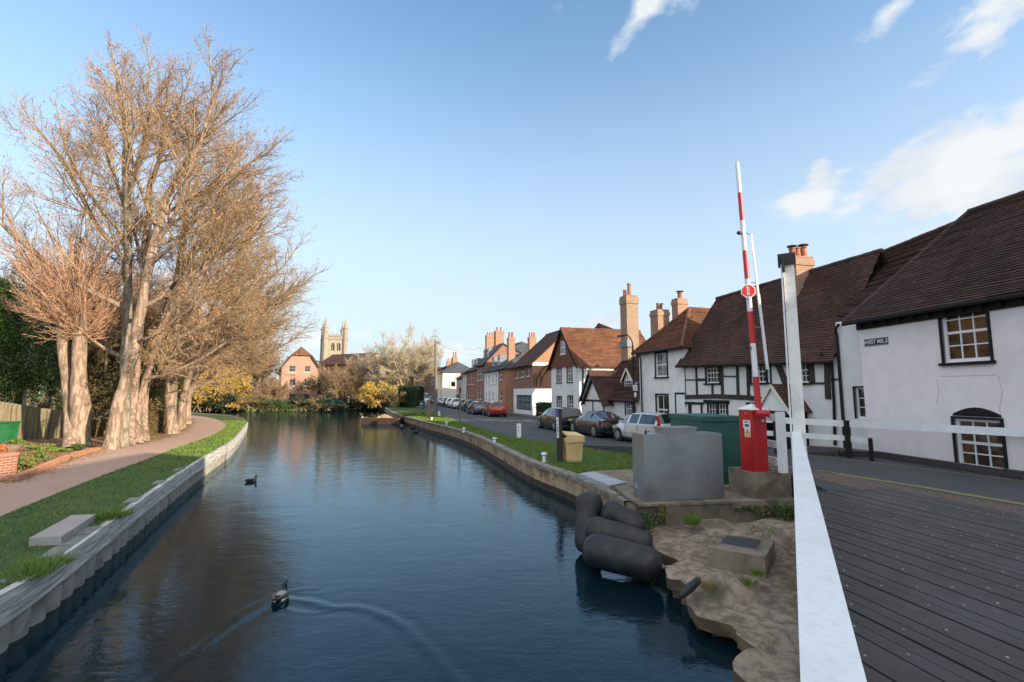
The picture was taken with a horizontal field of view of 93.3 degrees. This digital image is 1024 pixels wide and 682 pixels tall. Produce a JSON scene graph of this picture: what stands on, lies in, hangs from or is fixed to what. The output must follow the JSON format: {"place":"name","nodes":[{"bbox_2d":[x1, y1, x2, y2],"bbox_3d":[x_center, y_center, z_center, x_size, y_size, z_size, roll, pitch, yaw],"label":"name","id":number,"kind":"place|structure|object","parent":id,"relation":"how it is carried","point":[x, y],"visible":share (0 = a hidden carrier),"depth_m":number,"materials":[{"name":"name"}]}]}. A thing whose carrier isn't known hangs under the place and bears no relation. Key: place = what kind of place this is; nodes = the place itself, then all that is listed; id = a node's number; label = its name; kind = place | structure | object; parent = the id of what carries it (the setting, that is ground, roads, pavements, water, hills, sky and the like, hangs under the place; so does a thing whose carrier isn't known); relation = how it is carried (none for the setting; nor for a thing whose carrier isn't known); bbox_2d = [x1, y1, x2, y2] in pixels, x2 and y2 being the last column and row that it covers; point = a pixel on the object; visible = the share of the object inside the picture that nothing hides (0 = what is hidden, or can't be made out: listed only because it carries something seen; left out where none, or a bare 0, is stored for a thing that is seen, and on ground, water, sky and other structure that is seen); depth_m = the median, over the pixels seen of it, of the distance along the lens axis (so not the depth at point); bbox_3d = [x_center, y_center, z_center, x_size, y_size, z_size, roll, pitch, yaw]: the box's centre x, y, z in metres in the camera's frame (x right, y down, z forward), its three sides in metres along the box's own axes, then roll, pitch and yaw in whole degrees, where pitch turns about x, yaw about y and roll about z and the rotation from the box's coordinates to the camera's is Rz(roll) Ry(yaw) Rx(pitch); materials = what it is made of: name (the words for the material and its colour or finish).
{"place":"outdoors","nodes":[
{"label":"outdoors","id":0,"kind":"place"},
{"bbox_2d":[0,412,243,485],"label":"ground","id":1,"kind":"structure","parent":0,"point":[61,452],"depth_m":22.93,"materials":[{"name":"brown plant"}]},
{"bbox_2d":[0,452,18,478],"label":"brick pillar","id":2,"kind":"structure","parent":1,"relation":"on","point":[8,463],"depth_m":14.05,"materials":[{"name":"brick"}]},
{"bbox_2d":[0,421,22,442],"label":"wheelie bin","id":3,"kind":"object","parent":1,"relation":"on","point":[9,430],"visible":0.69,"depth_m":23.38,"materials":[{"name":"green plastic"}]},
{"bbox_2d":[0,274,39,422],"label":"conifer tree","id":4,"kind":"object","parent":1,"relation":"on","point":[4,329],"visible":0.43,"depth_m":27.89,"materials":[{"name":"green plant"}]},
{"bbox_2d":[0,401,62,439],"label":"board fence","id":5,"kind":"object","parent":1,"relation":"on","point":[34,416],"visible":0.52,"depth_m":25.21,"materials":[{"name":"beige wood"}]},
{"bbox_2d":[0,273,93,432],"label":"ivy clad tree","id":6,"kind":"object","parent":1,"relation":"on","point":[10,374],"visible":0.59,"depth_m":26.49,"materials":[{"name":"green plant"}]},
{"bbox_2d":[12,270,91,415],"bbox_3d":[-29.133,0.566,31.100,3.876,10.795,3.972,2,-6,-17],"label":"ivy clad tree","id":7,"kind":"object","parent":1,"relation":"on","point":[51,405],"visible":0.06,"depth_m":30.45,"materials":[{"name":"green plant"}]},
{"bbox_2d":[7,447,101,482],"bbox_3d":[-15.733,4.190,16.857,0.441,0.172,8.248,3,-7,-28],"label":"brick edging","id":8,"kind":"object","parent":1,"relation":"on","point":[23,475],"visible":0.87,"depth_m":15.73,"materials":[{"name":"brick"}]},
{"bbox_2d":[21,317,114,423],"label":"ivy clad tree","id":9,"kind":"object","parent":1,"relation":"on","point":[94,355],"visible":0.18,"depth_m":32.62,"materials":[{"name":"green plant"}]},
{"bbox_2d":[0,239,137,411],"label":"garden tree","id":10,"kind":"object","parent":1,"relation":"on","point":[97,347],"visible":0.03,"depth_m":33.44,"materials":[{"name":"brown plant"}]},
{"bbox_2d":[0,184,163,447],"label":"pollarded tree","id":11,"kind":"object","parent":1,"relation":"on","point":[76,403],"visible":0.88,"depth_m":22.21,"materials":[{"name":"brown plant"}]},
{"bbox_2d":[0,236,172,408],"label":"garden tree","id":12,"kind":"object","parent":1,"relation":"on","point":[136,297],"visible":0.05,"depth_m":38.70,"materials":[{"name":"brown plant"}]},
{"bbox_2d":[91,417,108,437],"bbox_3d":[-23.252,4.953,27.401,1.218,1.338,2.444,3,-7,-28],"label":"beech hedge","id":13,"kind":"object","parent":1,"relation":"on","point":[99,426],"visible":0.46,"depth_m":26.76,"materials":[{"name":"brown plant"}]},
{"bbox_2d":[0,415,225,515],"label":"towpath","id":14,"kind":"structure","parent":1,"relation":"on","point":[45,485],"depth_m":15.88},
{"bbox_2d":[0,22,227,446],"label":"riverside tree","id":15,"kind":"object","parent":1,"relation":"on","point":[71,169],"visible":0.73,"depth_m":22.71,"materials":[{"name":"brown plant"}]},
{"bbox_2d":[87,317,150,417],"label":"garden tree","id":16,"kind":"object","parent":1,"relation":"on","point":[108,362],"visible":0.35,"depth_m":33.55,"materials":[{"name":"brown plant"}]},
{"bbox_2d":[0,413,247,589],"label":"grass verge","id":17,"kind":"object","parent":1,"relation":"on","point":[12,547],"depth_m":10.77,"materials":[{"name":"green plant"}]},
{"bbox_2d":[28,514,95,546],"bbox_3d":[-7.861,3.315,8.531,0.440,0.135,1.676,3,-7,-23],"label":"stone slab","id":18,"kind":"object","parent":17,"relation":"on","point":[63,530],"visible":1,"depth_m":8.23,"materials":[{"name":"stone"}]},
{"bbox_2d":[0,412,247,653],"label":"canal wall","id":19,"kind":"structure","parent":1,"relation":"on","point":[25,605],"depth_m":8.25,"materials":[{"name":"grey concrete"}]},
{"bbox_2d":[0,547,83,582],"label":"grass tuft","id":20,"kind":"object","parent":19,"relation":"on","point":[45,566],"visible":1,"depth_m":6.63,"materials":[{"name":"green plant"}]},
{"bbox_2d":[89,505,137,519],"bbox_3d":[-7.925,3.385,9.557,0.815,0.192,0.875,0,-6,0],"label":"grass tuft","id":21,"kind":"object","parent":19,"relation":"on","point":[112,514],"visible":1,"depth_m":9.53,"materials":[{"name":"green plant"}]},
{"bbox_2d":[50,245,206,365],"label":"garden tree","id":22,"kind":"object","parent":1,"relation":"on","point":[155,318],"visible":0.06,"depth_m":41.65,"materials":[{"name":"brown plant"}]},
{"bbox_2d":[94,323,191,409],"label":"garden tree","id":23,"kind":"object","parent":1,"relation":"on","point":[153,398],"visible":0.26,"depth_m":37.37,"materials":[{"name":"brown plant"}]},
{"bbox_2d":[148,408,164,434],"bbox_3d":[-22.118,5.025,29.813,1.349,1.708,5.480,2,-6,-18],"label":"beech hedge","id":24,"kind":"object","parent":1,"relation":"on","point":[156,421],"visible":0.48,"depth_m":28.99,"materials":[{"name":"brown plant"}]},
{"bbox_2d":[100,260,240,400],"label":"garden tree","id":25,"kind":"object","parent":1,"relation":"on","point":[185,371],"visible":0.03,"depth_m":50.74,"materials":[{"name":"brown plant"}]},
{"bbox_2d":[105,50,254,444],"bbox_3d":[-18.757,-5.466,26.130,8.050,21.871,7.564,0,-6,0],"label":"riverside tree","id":26,"kind":"object","parent":1,"relation":"on","point":[134,395],"visible":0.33,"depth_m":25.14,"materials":[{"name":"brown plant"}]},
{"bbox_2d":[84,22,304,450],"bbox_3d":[-14.944,-5.228,23.210,9.025,20.468,10.591,4,-7,-36],"label":"riverside tree","id":27,"kind":"object","parent":1,"relation":"on","point":[184,170],"visible":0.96,"depth_m":21.98,"materials":[{"name":"brown plant"}]},
{"bbox_2d":[139,204,266,440],"bbox_3d":[-16.749,-1.737,26.670,5.813,14.483,6.257,0,-6,0],"label":"riverside tree","id":28,"kind":"object","parent":1,"relation":"on","point":[145,427],"visible":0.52,"depth_m":25.93,"materials":[{"name":"brown plant"}]},
{"bbox_2d":[135,169,299,442],"bbox_3d":[-15.492,-2.223,26.524,7.270,15.497,8.020,0,-6,0],"label":"riverside tree","id":29,"kind":"object","parent":1,"relation":"on","point":[147,377],"visible":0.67,"depth_m":25.71,"materials":[{"name":"brown plant"}]},
{"bbox_2d":[133,124,310,433],"bbox_3d":[-19.652,-4.633,30.520,11.369,20.899,9.532,0,-6,0],"label":"riverside tree","id":30,"kind":"object","parent":1,"relation":"on","point":[171,426],"visible":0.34,"depth_m":29.59,"materials":[{"name":"brown plant"}]},
{"bbox_2d":[144,195,331,428],"bbox_3d":[-18.760,-1.981,33.270,12.655,16.114,9.606,-6,-8,45],"label":"riverside tree","id":31,"kind":"object","parent":1,"relation":"on","point":[181,409],"visible":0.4,"depth_m":32.42,"materials":[{"name":"brown plant"}]},
{"bbox_2d":[170,249,322,423],"bbox_3d":[-22.657,-1.125,39.501,14.049,15.720,6.724,-1,-6,12],"label":"riverside tree","id":32,"kind":"object","parent":1,"relation":"on","point":[188,420],"visible":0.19,"depth_m":38.22,"materials":[{"name":"brown plant"}]},
{"bbox_2d":[0,393,624,492],"bbox_3d":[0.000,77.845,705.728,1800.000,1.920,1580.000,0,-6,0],"label":"ground","id":33,"kind":"structure","parent":0,"point":[265,409],"depth_m":82.32,"materials":[{"name":"brown soil"}]},
{"bbox_2d":[0,360,339,402],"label":"distant wood","id":34,"kind":"object","parent":33,"relation":"on","point":[318,385],"visible":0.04,"depth_m":94.69,"materials":[{"name":"brown plant"}]},
{"bbox_2d":[4,401,388,411],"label":"waterside scrub","id":35,"kind":"object","parent":33,"relation":"on","point":[333,408],"visible":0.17,"depth_m":82.75,"materials":[{"name":"green plant"}]},
{"bbox_2d":[178,358,255,408],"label":"autumn tree","id":36,"kind":"object","parent":33,"relation":"on","point":[241,387],"visible":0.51,"depth_m":75.63,"materials":[{"name":"yellow plant"}]},
{"bbox_2d":[235,394,276,410],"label":"shore bush","id":37,"kind":"object","parent":33,"relation":"on","point":[250,400],"visible":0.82,"depth_m":75.86,"materials":[{"name":"brown plant"}]},
{"bbox_2d":[224,340,292,382],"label":"bare tree","id":38,"kind":"object","parent":33,"relation":"on","point":[267,362],"visible":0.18,"depth_m":107.37,"materials":[{"name":"brown plant"}]},
{"bbox_2d":[240,371,291,404],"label":"bare tree","id":39,"kind":"object","parent":33,"relation":"on","point":[273,391],"visible":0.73,"depth_m":83.20,"materials":[{"name":"brown plant"}]},
{"bbox_2d":[278,347,321,404],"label":"pink brick apartments","id":40,"kind":"structure","parent":33,"relation":"on","point":[303,363],"depth_m":94.43,"materials":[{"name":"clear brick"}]},
{"bbox_2d":[320,317,348,361],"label":"church tower","id":41,"kind":"structure","parent":33,"relation":"on","point":[331,344],"depth_m":170.99,"materials":[{"name":"stone"}]},
{"bbox_2d":[316,355,365,408],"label":"bare tree","id":42,"kind":"object","parent":33,"relation":"on","point":[344,386],"visible":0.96,"depth_m":82.59,"materials":[{"name":"brown plant"}]},
{"bbox_2d":[317,353,385,402],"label":"brown roof apartments","id":43,"kind":"structure","parent":33,"relation":"on","point":[339,360],"depth_m":110.68,"materials":[{"name":"pink brick"}]},
{"bbox_2d":[351,380,398,407],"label":"yellow willow bush","id":44,"kind":"object","parent":33,"relation":"on","point":[370,392],"visible":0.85,"depth_m":77.99,"materials":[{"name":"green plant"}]},
{"bbox_2d":[345,344,407,395],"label":"bare tree","id":45,"kind":"object","parent":33,"relation":"on","point":[366,369],"visible":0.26,"depth_m":88.89,"materials":[{"name":"brown plant"}]},
{"bbox_2d":[379,386,407,407],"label":"shore bush","id":46,"kind":"object","parent":33,"relation":"on","point":[395,398],"visible":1,"depth_m":77.25,"materials":[{"name":"brown plant"}]},
{"bbox_2d":[361,321,444,387],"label":"bare tree","id":47,"kind":"object","parent":33,"relation":"on","point":[415,364],"visible":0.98,"depth_m":82.16,"materials":[{"name":"grey plant"}]},
{"bbox_2d":[397,385,424,407],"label":"clipped hedge","id":48,"kind":"object","parent":33,"relation":"on","point":[415,396],"visible":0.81,"depth_m":77.75,"materials":[{"name":"green plant"}]},
{"bbox_2d":[437,352,469,397],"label":"sunlit cream house","id":49,"kind":"structure","parent":33,"relation":"on","point":[450,372],"depth_m":105.19,"materials":[{"name":"white paint"}]},
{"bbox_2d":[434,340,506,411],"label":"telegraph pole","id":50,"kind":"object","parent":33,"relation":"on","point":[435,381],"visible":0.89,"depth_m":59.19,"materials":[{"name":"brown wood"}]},
{"bbox_2d":[464,358,481,399],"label":"arched brick terrace","id":51,"kind":"structure","parent":33,"relation":"on","point":[470,383],"depth_m":79.00,"materials":[{"name":"brown brick"}]},
{"bbox_2d":[474,327,521,400],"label":"three storey brick house","id":52,"kind":"structure","parent":33,"relation":"on","point":[496,344],"depth_m":73.00,"materials":[{"name":"brown brick"}]},
{"bbox_2d":[482,352,525,401],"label":"white georgian house","id":53,"kind":"structure","parent":33,"relation":"on","point":[491,384],"depth_m":65.98,"materials":[{"name":"white paint"}]},
{"bbox_2d":[385,407,629,505],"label":"canal wall","id":54,"kind":"structure","parent":33,"relation":"on","point":[537,472],"depth_m":17.99,"materials":[{"name":"grey concrete"}]},
{"bbox_2d":[496,332,526,411],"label":"orange brick house","id":55,"kind":"structure","parent":33,"relation":"on","point":[505,384],"depth_m":60.52,"materials":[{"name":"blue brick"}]},
{"bbox_2d":[510,330,558,414],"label":"brick shop house","id":56,"kind":"structure","parent":33,"relation":"on","point":[532,381],"depth_m":50.94,"materials":[{"name":"white paint"}]},
{"bbox_2d":[546,323,645,413],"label":"mill house","id":57,"kind":"structure","parent":33,"relation":"on","point":[577,354],"depth_m":42.42,"materials":[{"name":"brown tile"}]},
{"bbox_2d":[578,283,640,418],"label":"cottage","id":58,"kind":"structure","parent":33,"relation":"on","point":[608,390],"depth_m":32.45,"materials":[{"name":"brown tile"}]},
{"bbox_2d":[631,291,709,412],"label":"hipped white house","id":59,"kind":"structure","parent":33,"relation":"on","point":[661,351],"depth_m":26.20,"materials":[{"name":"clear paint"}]},
{"bbox_2d":[653,351,668,378],"bbox_3d":[7.978,1.277,25.838,0.551,1.426,1.281,0,-6,0],"label":"window","id":60,"kind":"structure","parent":59,"relation":"in","point":[662,358],"depth_m":25.97,"materials":[{"name":"white glass"}]},
{"bbox_2d":[655,393,668,412],"bbox_3d":[8.077,3.622,25.651,0.443,1.663,1.172,1,-6,-9],"label":"window","id":61,"kind":"structure","parent":59,"relation":"in","point":[663,399],"depth_m":25.80,"materials":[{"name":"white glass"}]},
{"bbox_2d":[675,244,886,448],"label":"timber framed house","id":62,"kind":"structure","parent":33,"relation":"on","point":[715,362],"depth_m":19.29,"materials":[{"name":"paint"}]},
{"bbox_2d":[703,367,721,384],"bbox_3d":[9.234,1.463,22.088,0.415,1.065,1.165,1,-6,-12],"label":"window","id":63,"kind":"structure","parent":62,"relation":"in","point":[713,373],"depth_m":22.09,"materials":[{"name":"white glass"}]},
{"bbox_2d":[747,365,769,384],"bbox_3d":[10.012,1.232,19.535,0.389,1.045,1.085,1,-6,-13],"label":"window","id":64,"kind":"structure","parent":62,"relation":"in","point":[763,372],"depth_m":19.44,"materials":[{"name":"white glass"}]},
{"bbox_2d":[834,221,953,449],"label":"link house","id":65,"kind":"structure","parent":33,"relation":"on","point":[899,256],"depth_m":16.00,"materials":[{"name":"paint"}]},
{"bbox_2d":[852,386,865,420],"bbox_3d":[11.123,1.987,15.311,0.267,1.113,0.635,1,-6,-8],"label":"window","id":66,"kind":"structure","parent":65,"relation":"in","point":[861,412],"depth_m":15.49,"materials":[{"name":"white glass"}]},
{"bbox_2d":[841,190,1023,470],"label":"rendered house","id":67,"kind":"structure","parent":33,"relation":"on","point":[943,311],"depth_m":12.52,"materials":[{"name":"paint"}]},
{"bbox_2d":[938,311,995,365],"bbox_3d":[11.244,-0.213,11.942,0.352,1.603,1.254,1,-6,-8],"label":"window","id":68,"kind":"structure","parent":67,"relation":"in","point":[968,337],"depth_m":11.94,"materials":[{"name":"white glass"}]},
{"bbox_2d":[950,416,1008,468],"bbox_3d":[11.218,2.450,11.575,0.309,1.241,1.150,0,-6,0],"label":"window","id":69,"kind":"structure","parent":67,"relation":"in","point":[975,449],"depth_m":11.60,"materials":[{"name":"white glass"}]},
{"bbox_2d":[0,410,741,681],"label":"water","id":70,"kind":"structure","parent":0,"point":[394,553],"depth_m":7.91,"materials":[{"name":"blue liquid"}]},
{"bbox_2d":[272,579,289,603],"bbox_3d":[-3.593,3.922,7.513,0.242,0.278,0.535,1,-6,-6],"label":"mallard drake","id":71,"kind":"object","parent":70,"relation":"on","point":[281,595],"visible":1,"depth_m":7.45,"materials":[{"name":"black paint"}]},
{"bbox_2d":[360,414,415,423],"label":"barge","id":72,"kind":"object","parent":70,"relation":"on","point":[384,419],"visible":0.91,"depth_m":48.15,"materials":[{"name":"wood"}]},
{"bbox_2d":[574,491,602,551],"bbox_3d":[1.546,3.686,9.780,0.546,1.192,0.780,-2,-6,20],"label":"rubber fender","id":73,"kind":"object","parent":70,"relation":"on","point":[589,504],"visible":0.59,"depth_m":9.65,"materials":[{"name":"black rubber"}]},
{"bbox_2d":[388,408,632,472],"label":"grass verge","id":74,"kind":"object","parent":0,"point":[420,410],"depth_m":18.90,"materials":[{"name":"green plant"}]},
{"bbox_2d":[555,409,562,461],"bbox_3d":[1.695,3.393,17.287,0.245,1.919,0.225,0,-6,0],"label":"waymarker post","id":75,"kind":"object","parent":74,"relation":"on","point":[559,440],"visible":0.96,"depth_m":17.20,"materials":[{"name":"black paint"}]},
{"bbox_2d":[562,431,584,462],"bbox_3d":[2.154,3.784,17.360,0.688,1.073,0.610,2,-6,-22],"label":"grit bin","id":76,"kind":"object","parent":74,"relation":"on","point":[573,446],"visible":0.82,"depth_m":17.14,"materials":[{"name":"yellow plastic"}]},
{"bbox_2d":[0,0,1023,392],"label":"sky","id":77,"kind":"structure","parent":0,"point":[471,168],"materials":[{"name":"blue"}]},
{"bbox_2d":[569,411,623,437],"bbox_3d":[4.921,4.754,27.952,2.160,1.460,4.677,2,-6,-16],"label":"black coupe","id":78,"kind":"object","parent":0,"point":[596,424],"visible":0.71,"depth_m":26.65,"materials":[{"name":"blue paint"}]},
{"bbox_2d":[572,469,637,513],"bbox_3d":[3.174,3.915,12.980,2.851,0.135,5.238,0,-6,0],"label":"paved apron","id":79,"kind":"object","parent":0,"point":[625,475],"visible":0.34,"depth_m":13.53,"materials":[{"name":"concrete"}]},
{"bbox_2d":[580,472,626,488],"bbox_3d":[2.461,3.807,13.201,0.651,0.135,2.038,2,-6,-17],"label":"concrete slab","id":80,"kind":"object","parent":79,"relation":"on","point":[605,481],"visible":0.78,"depth_m":12.96,"materials":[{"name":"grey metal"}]},
{"bbox_2d":[507,411,867,450],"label":"pavement","id":81,"kind":"structure","parent":0,"point":[808,447],"depth_m":16.46,"materials":[{"name":"grey concrete"}]},
{"bbox_2d":[417,403,1023,506],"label":"road","id":82,"kind":"structure","parent":0,"point":[989,486],"depth_m":11.91,"materials":[{"name":"grey asphalt"}]},
{"bbox_2d":[483,401,506,416],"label":"red hatchback","id":83,"kind":"object","parent":82,"relation":"on","point":[490,409],"visible":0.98,"depth_m":48.06,"materials":[{"name":"paint"}]},
{"bbox_2d":[537,407,582,430],"bbox_3d":[3.148,5.151,32.244,2.184,1.570,4.216,2,-6,-17],"label":"dark blue hatchback","id":84,"kind":"object","parent":82,"relation":"on","point":[547,418],"visible":0.61,"depth_m":30.81,"materials":[{"name":"black paint"}]},
{"bbox_2d":[613,412,670,440],"bbox_3d":[6.618,4.245,23.692,2.080,1.570,3.977,2,-6,-21],"label":"silver hatchback","id":85,"kind":"object","parent":82,"relation":"on","point":[624,429],"visible":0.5,"depth_m":23.11,"materials":[{"name":"paint"}]},
{"bbox_2d":[766,418,1023,460],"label":"road fence","id":86,"kind":"object","parent":82,"relation":"on","point":[847,437],"visible":0.61,"depth_m":13.37,"materials":[{"name":"white paint"}]},
{"bbox_2d":[777,252,1023,681],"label":"swing bridge","id":87,"kind":"structure","parent":82,"relation":"on","point":[895,585],"depth_m":4.23,"materials":[{"name":"white paint"}]},
{"bbox_2d":[807,450,1023,479],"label":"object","id":88,"kind":"structure","parent":82,"relation":"on","point":[1012,473],"depth_m":12.35,"materials":[{"name":"concrete"}]},
{"bbox_2d":[812,469,1023,514],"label":"gravel strip","id":89,"kind":"object","parent":82,"relation":"on","point":[852,482],"visible":0.39,"depth_m":9.63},
{"bbox_2d":[647,518,799,681],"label":"rocky bank","id":90,"kind":"object","parent":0,"point":[759,624],"visible":0.31,"depth_m":6.86,"materials":[{"name":"beige stone"}]},
{"bbox_2d":[582,534,665,580],"bbox_3d":[1.912,3.732,8.371,1.492,0.592,0.583,-4,-7,35],"label":"rubber fender","id":91,"kind":"object","parent":90,"relation":"on","point":[611,554],"visible":0.99,"depth_m":8.15,"materials":[{"name":"black rubber"}]},
{"bbox_2d":[585,516,654,547],"bbox_3d":[1.990,3.629,8.988,1.293,0.626,0.507,-2,-6,21],"label":"rubber fender","id":92,"kind":"object","parent":91,"relation":"on","point":[601,525],"visible":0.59,"depth_m":8.85,"materials":[{"name":"black rubber"}]},
{"bbox_2d":[600,500,646,531],"bbox_3d":[2.200,3.496,9.484,0.925,0.682,0.479,-3,-7,27],"label":"rubber fender","id":93,"kind":"object","parent":92,"relation":"on","point":[613,510],"visible":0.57,"depth_m":9.35,"materials":[{"name":"black rubber"}]},
{"bbox_2d":[679,577,700,597],"bbox_3d":[2.497,3.453,6.775,0.505,0.188,0.117,5,-8,-40],"label":"tyre piece","id":94,"kind":"object","parent":90,"relation":"on","point":[690,587],"visible":0.96,"depth_m":6.72,"materials":[{"name":"black rubber"}]},
{"bbox_2d":[613,484,794,526],"bbox_3d":[4.472,3.995,11.425,3.953,0.850,2.143,1,-6,-8],"label":"cabinet base","id":95,"kind":"object","parent":90,"relation":"on","point":[718,508],"visible":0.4,"depth_m":10.43,"materials":[{"name":"concrete"}]},
{"bbox_2d":[632,426,723,500],"bbox_3d":[3.739,2.727,10.946,1.863,1.551,0.620,1,-6,-9],"label":"steel cabinet","id":96,"kind":"object","parent":95,"relation":"on","point":[677,462],"visible":1,"depth_m":10.65,"materials":[{"name":"metal"}]},
{"bbox_2d":[668,413,740,484],"bbox_3d":[5.341,2.908,13.321,1.250,1.730,1.830,1,-6,-9],"label":"green cabinet","id":97,"kind":"object","parent":95,"relation":"on","point":[727,426],"visible":0.3,"depth_m":12.52,"materials":[{"name":"metal"}]},
{"bbox_2d":[708,534,775,578],"bbox_3d":[3.889,3.597,8.187,0.873,0.362,1.080,-4,-7,35],"label":"inspection chamber","id":98,"kind":"object","parent":90,"relation":"on","point":[737,554],"visible":1,"depth_m":7.90,"materials":[{"name":"concrete"}]},
{"bbox_2d":[728,467,791,498],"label":"barrier plinth","id":99,"kind":"structure","parent":90,"relation":"on","point":[773,483],"depth_m":10.87,"materials":[{"name":"concrete"}]},
{"bbox_2d":[735,162,770,471],"bbox_3d":[5.617,-0.684,11.418,0.650,7.330,0.727,0,-6,0],"label":"barrier machine","id":100,"kind":"object","parent":99,"relation":"on","point":[753,438],"visible":1,"depth_m":11.18,"materials":[{"name":"red paint"}]},
{"bbox_2d":[775,412,787,472],"bbox_3d":[5.980,2.244,10.724,0.150,1.328,0.130,2,-6,-20],"label":"white fence post","id":101,"kind":"object","parent":99,"relation":"on","point":[781,442],"visible":1,"depth_m":10.68,"materials":[{"name":"paint"}]},
{"bbox_2d":[765,502,794,519],"bbox_3d":[5.681,3.558,10.074,0.650,0.338,0.698,5,-8,-41],"label":"weed","id":102,"kind":"object","parent":90,"relation":"on","point":[786,513],"visible":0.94,"depth_m":10.02,"materials":[{"name":"green plant"}]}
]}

